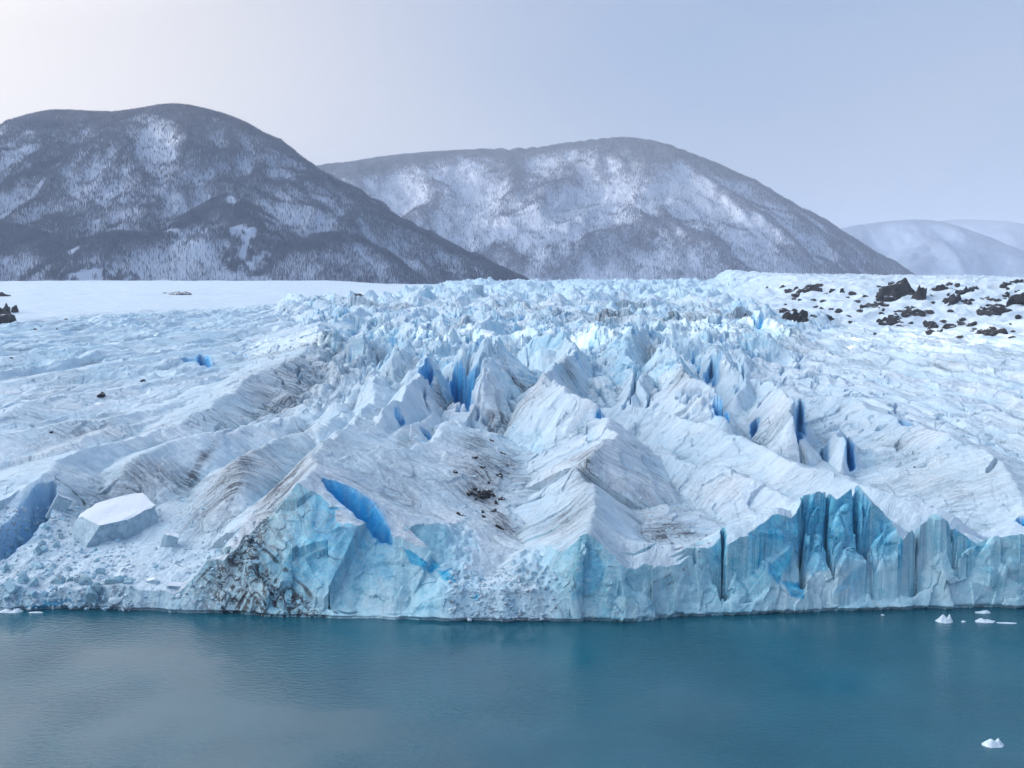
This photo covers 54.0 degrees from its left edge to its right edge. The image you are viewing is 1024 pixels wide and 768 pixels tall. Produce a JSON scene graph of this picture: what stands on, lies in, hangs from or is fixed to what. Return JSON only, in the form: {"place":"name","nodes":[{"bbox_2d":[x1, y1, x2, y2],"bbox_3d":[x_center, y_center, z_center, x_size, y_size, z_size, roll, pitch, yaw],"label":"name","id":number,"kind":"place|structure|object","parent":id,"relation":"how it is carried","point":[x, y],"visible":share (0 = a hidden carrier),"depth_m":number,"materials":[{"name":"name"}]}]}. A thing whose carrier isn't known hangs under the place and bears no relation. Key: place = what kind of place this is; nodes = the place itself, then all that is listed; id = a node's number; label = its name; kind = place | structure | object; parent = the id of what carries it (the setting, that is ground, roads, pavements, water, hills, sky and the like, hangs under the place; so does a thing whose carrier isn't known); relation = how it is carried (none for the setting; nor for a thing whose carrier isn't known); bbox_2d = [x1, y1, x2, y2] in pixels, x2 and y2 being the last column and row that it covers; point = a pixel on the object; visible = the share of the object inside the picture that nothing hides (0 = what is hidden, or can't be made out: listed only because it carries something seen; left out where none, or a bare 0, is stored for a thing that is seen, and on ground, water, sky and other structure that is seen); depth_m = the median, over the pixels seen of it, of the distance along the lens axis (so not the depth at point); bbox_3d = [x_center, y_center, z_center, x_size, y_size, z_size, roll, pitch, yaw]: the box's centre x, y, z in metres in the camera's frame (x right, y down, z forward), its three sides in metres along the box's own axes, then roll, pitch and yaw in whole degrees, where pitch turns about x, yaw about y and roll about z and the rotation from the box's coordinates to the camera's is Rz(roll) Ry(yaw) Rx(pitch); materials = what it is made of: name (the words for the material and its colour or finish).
{"place":"outdoors","nodes":[
{"label":"outdoors","id":0,"kind":"place"},
{"bbox_2d":[138,321,344,441],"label":"ice ridge","id":1,"kind":"structure","parent":0,"point":[296,360],"depth_m":345.34,"materials":[{"name":"ice"}]},
{"bbox_2d":[0,109,513,283],"bbox_3d":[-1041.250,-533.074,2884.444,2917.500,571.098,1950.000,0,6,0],"label":"mountain","id":2,"kind":"structure","parent":0,"point":[84,273],"depth_m":2581.07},
{"bbox_2d":[0,103,529,283],"bbox_3d":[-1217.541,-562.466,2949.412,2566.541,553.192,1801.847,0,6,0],"label":"forest","id":3,"kind":"object","parent":2,"relation":"on","point":[51,242],"visible":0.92,"depth_m":2630.51,"materials":[{"name":"plant"}]},
{"bbox_2d":[0,606,1023,767],"bbox_3d":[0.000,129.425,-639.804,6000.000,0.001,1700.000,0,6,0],"label":"lake","id":4,"kind":"structure","parent":0,"point":[889,688],"depth_m":145.73,"materials":[{"name":"liquid"}]},
{"bbox_2d":[0,608,22,612],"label":"floating ice","id":5,"kind":"structure","parent":4,"relation":"on","point":[17,610],"depth_m":179.94,"materials":[{"name":"ice"}]},
{"bbox_2d":[935,614,952,622],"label":"floating ice","id":6,"kind":"structure","parent":4,"relation":"on","point":[943,619],"depth_m":174.88,"materials":[{"name":"ice"}]},
{"bbox_2d":[975,610,990,613],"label":"floating ice","id":7,"kind":"structure","parent":4,"relation":"on","point":[984,612],"depth_m":179.62,"materials":[{"name":"ice"}]},
{"bbox_2d":[975,618,994,622],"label":"floating ice","id":8,"kind":"structure","parent":4,"relation":"on","point":[980,620],"depth_m":174.89,"materials":[{"name":"ice"}]},
{"bbox_2d":[982,738,1003,747],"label":"floating ice","id":9,"kind":"structure","parent":4,"relation":"on","point":[992,743],"depth_m":128.71,"materials":[{"name":"ice"}]},
{"bbox_2d":[996,622,1016,623],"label":"floating ice","id":10,"kind":"structure","parent":4,"relation":"on","point":[1006,622],"depth_m":174.40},
{"bbox_2d":[0,269,1023,621],"bbox_3d":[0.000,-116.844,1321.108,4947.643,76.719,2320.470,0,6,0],"label":"glacier","id":11,"kind":"object","parent":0,"point":[116,341],"visible":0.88,"depth_m":443.37,"materials":[{"name":"ice"}]},
{"bbox_2d":[0,303,10,314],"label":"rock","id":12,"kind":"object","parent":11,"relation":"on","point":[6,309],"visible":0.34,"depth_m":760.23,"materials":[{"name":"stone"}]},
{"bbox_2d":[0,314,16,323],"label":"rock","id":13,"kind":"object","parent":11,"relation":"on","point":[8,318],"visible":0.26,"depth_m":652.98,"materials":[{"name":"stone"}]},
{"bbox_2d":[11,305,18,312],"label":"rock","id":14,"kind":"object","parent":11,"relation":"on","point":[14,309],"visible":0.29,"depth_m":772.30,"materials":[{"name":"stone"}]},
{"bbox_2d":[0,424,174,559],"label":"ice ridge","id":15,"kind":"structure","parent":11,"relation":"on","point":[40,484],"depth_m":222.11,"materials":[{"name":"ice"}]},
{"bbox_2d":[45,494,72,518],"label":"ice block","id":16,"kind":"structure","parent":15,"relation":"on","point":[61,503],"depth_m":213.99,"materials":[{"name":"ice"}]},
{"bbox_2d":[97,392,104,397],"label":"boulder","id":17,"kind":"object","parent":11,"relation":"on","point":[101,395],"visible":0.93,"depth_m":332.58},
{"bbox_2d":[71,493,158,547],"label":"ice block","id":18,"kind":"structure","parent":11,"relation":"on","point":[120,517],"depth_m":209.13,"materials":[{"name":"ice"}]},
{"bbox_2d":[145,577,159,584],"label":"ice block","id":19,"kind":"object","parent":11,"relation":"on","point":[154,580],"depth_m":184.31,"materials":[{"name":"ice"}]},
{"bbox_2d":[165,581,182,588],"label":"ice block","id":20,"kind":"object","parent":11,"relation":"on","point":[172,585],"depth_m":182.67,"materials":[{"name":"ice"}]},
{"bbox_2d":[163,291,190,294],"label":"boulder","id":21,"kind":"object","parent":11,"relation":"on","point":[180,293],"visible":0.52,"depth_m":1137.06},
{"bbox_2d":[98,416,309,502],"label":"ice ridge","id":22,"kind":"structure","parent":11,"relation":"on","point":[171,470],"depth_m":246.96,"materials":[{"name":"ice"}]},
{"bbox_2d":[175,483,318,616],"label":"ice cliff","id":23,"kind":"structure","parent":11,"relation":"on","point":[273,573],"depth_m":181.24,"materials":[{"name":"ice"}]},
{"bbox_2d":[186,368,378,532],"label":"ice ridge","id":24,"kind":"structure","parent":11,"relation":"on","point":[252,477],"depth_m":231.83,"materials":[{"name":"ice"}]},
{"bbox_2d":[209,337,454,547],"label":"ice ridge","id":25,"kind":"structure","parent":11,"relation":"on","point":[357,496],"depth_m":204.44,"materials":[{"name":"ice"}]},
{"bbox_2d":[0,427,694,621],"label":"ice rubble","id":26,"kind":"object","parent":11,"relation":"on","point":[44,593],"visible":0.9,"depth_m":182.62,"materials":[{"name":"ice"}]},
{"bbox_2d":[1,563,8,572],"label":"ice block","id":27,"kind":"object","parent":26,"relation":"on","point":[4,567],"depth_m":189.67,"materials":[{"name":"ice"}]},
{"bbox_2d":[3,594,10,601],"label":"ice block","id":28,"kind":"object","parent":26,"relation":"on","point":[6,597],"depth_m":180.97,"materials":[{"name":"ice"}]},
{"bbox_2d":[4,551,10,558],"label":"ice block","id":29,"kind":"structure","parent":26,"relation":"on","point":[7,554],"depth_m":205.51,"materials":[{"name":"ice"}]},
{"bbox_2d":[5,579,16,594],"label":"ice block","id":30,"kind":"object","parent":26,"relation":"on","point":[10,586],"depth_m":181.40,"materials":[{"name":"ice"}]},
{"bbox_2d":[15,536,24,545],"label":"ice block","id":31,"kind":"object","parent":26,"relation":"on","point":[19,540],"depth_m":209.47,"materials":[{"name":"ice"}]},
{"bbox_2d":[17,570,28,583],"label":"ice block","id":32,"kind":"object","parent":26,"relation":"on","point":[23,577],"depth_m":183.65,"materials":[{"name":"ice"}]},
{"bbox_2d":[26,577,38,586],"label":"ice block","id":33,"kind":"object","parent":26,"relation":"on","point":[33,582],"depth_m":183.92,"materials":[{"name":"ice"}]},
{"bbox_2d":[31,591,36,596],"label":"ice block","id":34,"kind":"object","parent":26,"relation":"on","point":[33,593],"depth_m":181.07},
{"bbox_2d":[31,561,43,568],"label":"ice block","id":35,"kind":"object","parent":26,"relation":"on","point":[38,565],"depth_m":191.47,"materials":[{"name":"ice"}]},
{"bbox_2d":[33,545,41,555],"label":"ice block","id":36,"kind":"object","parent":26,"relation":"on","point":[37,549],"depth_m":197.09,"materials":[{"name":"ice"}]},
{"bbox_2d":[37,541,46,546],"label":"ice block","id":37,"kind":"object","parent":26,"relation":"on","point":[40,544],"depth_m":201.34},
{"bbox_2d":[39,522,49,529],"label":"ice block","id":38,"kind":"object","parent":26,"relation":"on","point":[44,526],"depth_m":207.64,"materials":[{"name":"ice"}]},
{"bbox_2d":[40,545,48,551],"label":"ice block","id":39,"kind":"object","parent":26,"relation":"on","point":[44,548],"depth_m":198.59,"materials":[{"name":"ice"}]},
{"bbox_2d":[52,540,59,547],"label":"ice block","id":40,"kind":"object","parent":26,"relation":"on","point":[56,544],"depth_m":201.52,"materials":[{"name":"ice"}]},
{"bbox_2d":[50,575,64,583],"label":"ice block","id":41,"kind":"object","parent":26,"relation":"on","point":[57,579],"depth_m":185.22,"materials":[{"name":"ice"}]},
{"bbox_2d":[63,566,71,571],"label":"ice block","id":42,"kind":"object","parent":26,"relation":"on","point":[67,568],"depth_m":191.72,"materials":[{"name":"ice"}]},
{"bbox_2d":[64,575,72,581],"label":"ice block","id":43,"kind":"structure","parent":26,"relation":"on","point":[68,578],"depth_m":185.21,"materials":[{"name":"ice"}]},
{"bbox_2d":[73,575,79,582],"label":"ice block","id":44,"kind":"structure","parent":26,"relation":"on","point":[76,579],"depth_m":184.95,"materials":[{"name":"ice"}]},
{"bbox_2d":[78,575,93,584],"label":"ice block","id":45,"kind":"structure","parent":26,"relation":"on","point":[85,579],"depth_m":184.29,"materials":[{"name":"ice"}]},
{"bbox_2d":[85,585,98,604],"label":"ice block","id":46,"kind":"structure","parent":26,"relation":"on","point":[91,595],"depth_m":181.15,"materials":[{"name":"ice"}]},
{"bbox_2d":[93,582,102,595],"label":"ice block","id":47,"kind":"structure","parent":26,"relation":"on","point":[98,588],"depth_m":182.06,"materials":[{"name":"ice"}]},
{"bbox_2d":[95,568,105,573],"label":"ice block","id":48,"kind":"structure","parent":26,"relation":"on","point":[99,571],"depth_m":189.79,"materials":[{"name":"ice"}]},
{"bbox_2d":[101,596,106,602],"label":"ice block","id":49,"kind":"structure","parent":26,"relation":"on","point":[104,599],"depth_m":181.50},
{"bbox_2d":[104,576,123,583],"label":"ice block","id":50,"kind":"object","parent":26,"relation":"on","point":[116,579],"depth_m":183.14,"materials":[{"name":"ice"}]},
{"bbox_2d":[108,597,121,604],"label":"ice block","id":51,"kind":"object","parent":26,"relation":"on","point":[113,600],"depth_m":180.83,"materials":[{"name":"ice"}]},
{"bbox_2d":[123,579,132,583],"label":"ice block","id":52,"kind":"object","parent":26,"relation":"on","point":[128,581],"depth_m":183.43,"materials":[{"name":"ice"}]},
{"bbox_2d":[159,531,179,546],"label":"ice block","id":53,"kind":"structure","parent":26,"relation":"on","point":[169,539],"depth_m":200.61,"materials":[{"name":"ice"}]},
{"bbox_2d":[371,330,384,348],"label":"serac","id":54,"kind":"object","parent":11,"relation":"on","point":[378,339],"visible":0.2,"depth_m":454.91,"materials":[{"name":"ice"}]},
{"bbox_2d":[314,495,448,620],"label":"ice cliff","id":55,"kind":"structure","parent":11,"relation":"on","point":[368,575],"depth_m":180.94,"materials":[{"name":"ice"}]},
{"bbox_2d":[372,353,451,430],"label":"serac","id":56,"kind":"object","parent":11,"relation":"on","point":[422,393],"depth_m":291.13,"materials":[{"name":"ice"}]},
{"bbox_2d":[391,414,441,441],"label":"serac","id":57,"kind":"object","parent":11,"relation":"on","point":[422,431],"visible":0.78,"depth_m":265.84,"materials":[{"name":"ice"}]},
{"bbox_2d":[339,422,526,567],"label":"ice ridge","id":58,"kind":"structure","parent":11,"relation":"on","point":[422,477],"depth_m":216.68,"materials":[{"name":"ice"}]},
{"bbox_2d":[433,419,468,432],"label":"serac","id":59,"kind":"object","parent":11,"relation":"on","point":[460,425],"visible":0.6,"depth_m":272.37,"materials":[{"name":"ice"}]},
{"bbox_2d":[440,347,470,406],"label":"serac","id":60,"kind":"object","parent":11,"relation":"on","point":[453,369],"visible":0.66,"depth_m":340.25,"materials":[{"name":"ice"}]},
{"bbox_2d":[470,284,483,295],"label":"ice block","id":61,"kind":"structure","parent":11,"relation":"on","point":[478,289],"depth_m":998.80,"materials":[{"name":"ice"}]},
{"bbox_2d":[477,490,490,498],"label":"boulder","id":62,"kind":"object","parent":11,"relation":"on","point":[484,495],"visible":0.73,"depth_m":215.84,"materials":[{"name":"stone"}]},
{"bbox_2d":[441,336,536,434],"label":"serac","id":63,"kind":"object","parent":11,"relation":"on","point":[496,365],"visible":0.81,"depth_m":306.17,"materials":[{"name":"ice"}]},
{"bbox_2d":[510,385,520,394],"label":"serac","id":64,"kind":"object","parent":63,"relation":"on","point":[515,389],"visible":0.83,"depth_m":317.79,"materials":[{"name":"ice"}]},
{"bbox_2d":[503,330,604,455],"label":"ice ridge","id":65,"kind":"structure","parent":11,"relation":"on","point":[554,403],"depth_m":278.71,"materials":[{"name":"ice"}]},
{"bbox_2d":[494,417,683,581],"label":"ice ridge","id":66,"kind":"structure","parent":11,"relation":"on","point":[590,475],"depth_m":213.19,"materials":[{"name":"ice"}]},
{"bbox_2d":[591,323,664,411],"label":"serac","id":67,"kind":"object","parent":11,"relation":"on","point":[625,355],"visible":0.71,"depth_m":382.57,"materials":[{"name":"ice"}]},
{"bbox_2d":[559,534,699,621],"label":"ice cliff","id":68,"kind":"structure","parent":11,"relation":"on","point":[598,582],"depth_m":176.12,"materials":[{"name":"ice"}]},
{"bbox_2d":[636,372,655,407],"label":"serac","id":69,"kind":"object","parent":11,"relation":"on","point":[645,385],"visible":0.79,"depth_m":324.50,"materials":[{"name":"ice"}]},
{"bbox_2d":[642,441,677,456],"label":"serac","id":70,"kind":"object","parent":11,"relation":"on","point":[654,447],"visible":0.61,"depth_m":252.83,"materials":[{"name":"ice"}]},
{"bbox_2d":[640,337,748,437],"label":"ice ridge","id":71,"kind":"structure","parent":11,"relation":"on","point":[682,390],"depth_m":300.57,"materials":[{"name":"ice"}]},
{"bbox_2d":[690,341,756,416],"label":"serac","id":72,"kind":"object","parent":11,"relation":"on","point":[720,374],"visible":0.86,"depth_m":334.41,"materials":[{"name":"ice"}]},
{"bbox_2d":[653,452,795,524],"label":"ice ridge","id":73,"kind":"structure","parent":11,"relation":"on","point":[727,495],"depth_m":216.15,"materials":[{"name":"ice"}]},
{"bbox_2d":[741,378,821,465],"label":"ice ridge","id":74,"kind":"structure","parent":11,"relation":"on","point":[771,424],"depth_m":278.93,"materials":[{"name":"ice"}]},
{"bbox_2d":[784,289,795,292],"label":"rock","id":75,"kind":"object","parent":11,"relation":"on","point":[788,290],"visible":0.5,"depth_m":972.06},
{"bbox_2d":[696,486,891,615],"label":"ice cliff","id":76,"kind":"structure","parent":11,"relation":"on","point":[840,549],"depth_m":181.27,"materials":[{"name":"ice"}]},
{"bbox_2d":[601,406,989,543],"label":"ice ridge","id":77,"kind":"structure","parent":11,"relation":"on","point":[686,440],"depth_m":234.72,"materials":[{"name":"ice"}]},
{"bbox_2d":[782,309,808,322],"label":"rock","id":78,"kind":"object","parent":11,"relation":"on","point":[801,315],"visible":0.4,"depth_m":634.90,"materials":[{"name":"stone"}]},
{"bbox_2d":[798,426,816,449],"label":"serac","id":79,"kind":"object","parent":11,"relation":"on","point":[809,436],"visible":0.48,"depth_m":277.03,"materials":[{"name":"ice"}]},
{"bbox_2d":[799,284,821,292],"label":"rock","id":80,"kind":"object","parent":11,"relation":"on","point":[808,288],"visible":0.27,"depth_m":930.92,"materials":[{"name":"stone"}]},
{"bbox_2d":[819,429,866,475],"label":"serac","id":81,"kind":"object","parent":11,"relation":"on","point":[835,451],"visible":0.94,"depth_m":258.96,"materials":[{"name":"ice"}]},
{"bbox_2d":[862,303,874,308],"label":"rock","id":82,"kind":"object","parent":11,"relation":"on","point":[868,305],"visible":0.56,"depth_m":773.84,"materials":[{"name":"stone"}]},
{"bbox_2d":[836,487,908,538],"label":"serac","id":83,"kind":"object","parent":11,"relation":"on","point":[902,532],"visible":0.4,"depth_m":184.33,"materials":[{"name":"ice"}]},
{"bbox_2d":[876,317,886,321],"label":"rock","id":84,"kind":"object","parent":11,"relation":"on","point":[883,319],"visible":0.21,"depth_m":693.08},
{"bbox_2d":[878,317,897,325],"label":"rock","id":85,"kind":"object","parent":11,"relation":"on","point":[891,321],"visible":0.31,"depth_m":663.93,"materials":[{"name":"stone"}]},
{"bbox_2d":[875,278,915,301],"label":"rock","id":86,"kind":"object","parent":11,"relation":"on","point":[896,291],"visible":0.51,"depth_m":789.50,"materials":[{"name":"stone"}]},
{"bbox_2d":[779,384,1023,536],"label":"ice ridge","id":87,"kind":"structure","parent":11,"relation":"on","point":[977,488],"depth_m":245.01,"materials":[{"name":"ice"}]},
{"bbox_2d":[903,309,926,316],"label":"rock","id":88,"kind":"object","parent":11,"relation":"on","point":[917,312],"visible":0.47,"depth_m":708.49,"materials":[{"name":"stone"}]},
{"bbox_2d":[911,285,926,299],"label":"rock","id":89,"kind":"object","parent":11,"relation":"on","point":[920,293],"visible":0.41,"depth_m":759.80,"materials":[{"name":"stone"}]},
{"bbox_2d":[925,329,934,334],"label":"rock","id":90,"kind":"object","parent":11,"relation":"on","point":[929,332],"visible":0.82,"depth_m":582.67,"materials":[{"name":"stone"}]},
{"bbox_2d":[923,320,938,327],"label":"rock","id":91,"kind":"object","parent":11,"relation":"on","point":[926,324],"visible":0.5,"depth_m":639.91,"materials":[{"name":"stone"}]},
{"bbox_2d":[931,284,955,290],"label":"rock","id":92,"kind":"object","parent":11,"relation":"on","point":[941,287],"visible":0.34,"depth_m":789.81,"materials":[{"name":"stone"}]},
{"bbox_2d":[942,324,955,328],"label":"rock","id":93,"kind":"object","parent":11,"relation":"on","point":[947,326],"visible":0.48,"depth_m":626.82,"materials":[{"name":"stone"}]},
{"bbox_2d":[942,293,960,305],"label":"rock","id":94,"kind":"object","parent":11,"relation":"on","point":[952,299],"visible":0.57,"depth_m":734.70,"materials":[{"name":"stone"}]},
{"bbox_2d":[888,514,1023,609],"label":"ice cliff","id":95,"kind":"structure","parent":11,"relation":"on","point":[959,570],"depth_m":182.76,"materials":[{"name":"ice"}]},
{"bbox_2d":[919,515,947,579],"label":"serac","id":96,"kind":"object","parent":95,"relation":"on","point":[923,537],"visible":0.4,"depth_m":183.79,"materials":[{"name":"ice"}]},
{"bbox_2d":[955,290,966,295],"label":"rock","id":97,"kind":"object","parent":11,"relation":"on","point":[960,292],"visible":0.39,"depth_m":765.57,"materials":[{"name":"stone"}]},
{"bbox_2d":[964,286,974,291],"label":"rock","id":98,"kind":"object","parent":11,"relation":"on","point":[971,289],"visible":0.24,"depth_m":766.83,"materials":[{"name":"stone"}]},
{"bbox_2d":[965,321,976,326],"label":"rock","id":99,"kind":"object","parent":11,"relation":"on","point":[974,323],"visible":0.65,"depth_m":617.76,"materials":[{"name":"stone"}]},
{"bbox_2d":[975,326,1007,335],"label":"rock","id":100,"kind":"object","parent":11,"relation":"on","point":[992,331],"visible":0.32,"depth_m":573.99,"materials":[{"name":"stone"}]},
{"bbox_2d":[976,303,1012,315],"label":"rock","id":101,"kind":"object","parent":11,"relation":"on","point":[998,309],"visible":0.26,"depth_m":662.02,"materials":[{"name":"stone"}]},
{"bbox_2d":[1006,292,1023,304],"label":"rock","id":102,"kind":"object","parent":11,"relation":"on","point":[1016,299],"visible":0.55,"depth_m":666.84,"materials":[{"name":"stone"}]},
{"bbox_2d":[0,0,1023,228],"label":"sky","id":103,"kind":"structure","parent":0,"point":[853,112],"materials":[{"name":"blue"}]},
{"bbox_2d":[326,141,907,280],"bbox_3d":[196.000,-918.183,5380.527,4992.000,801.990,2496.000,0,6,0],"label":"mountain","id":104,"kind":"structure","parent":0,"point":[664,188],"depth_m":4912.16,"materials":[{"name":"snow"}]},
{"bbox_2d":[315,136,915,279],"bbox_3d":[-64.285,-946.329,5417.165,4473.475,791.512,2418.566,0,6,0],"label":"forest","id":105,"kind":"object","parent":104,"relation":"on","point":[362,165],"visible":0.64,"depth_m":4997.25,"materials":[{"name":"plant"}]},
{"bbox_2d":[841,220,1023,276],"bbox_3d":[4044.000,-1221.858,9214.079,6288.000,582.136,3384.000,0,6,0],"label":"hill","id":106,"kind":"structure","parent":0,"point":[924,247],"depth_m":8765.44,"materials":[{"name":"snow"}]},
{"bbox_2d":[941,219,1023,250],"bbox_3d":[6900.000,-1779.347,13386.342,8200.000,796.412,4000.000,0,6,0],"label":"hill","id":107,"kind":"structure","parent":0,"point":[1009,233],"depth_m":12690.37,"materials":[{"name":"snow"}]}
]}

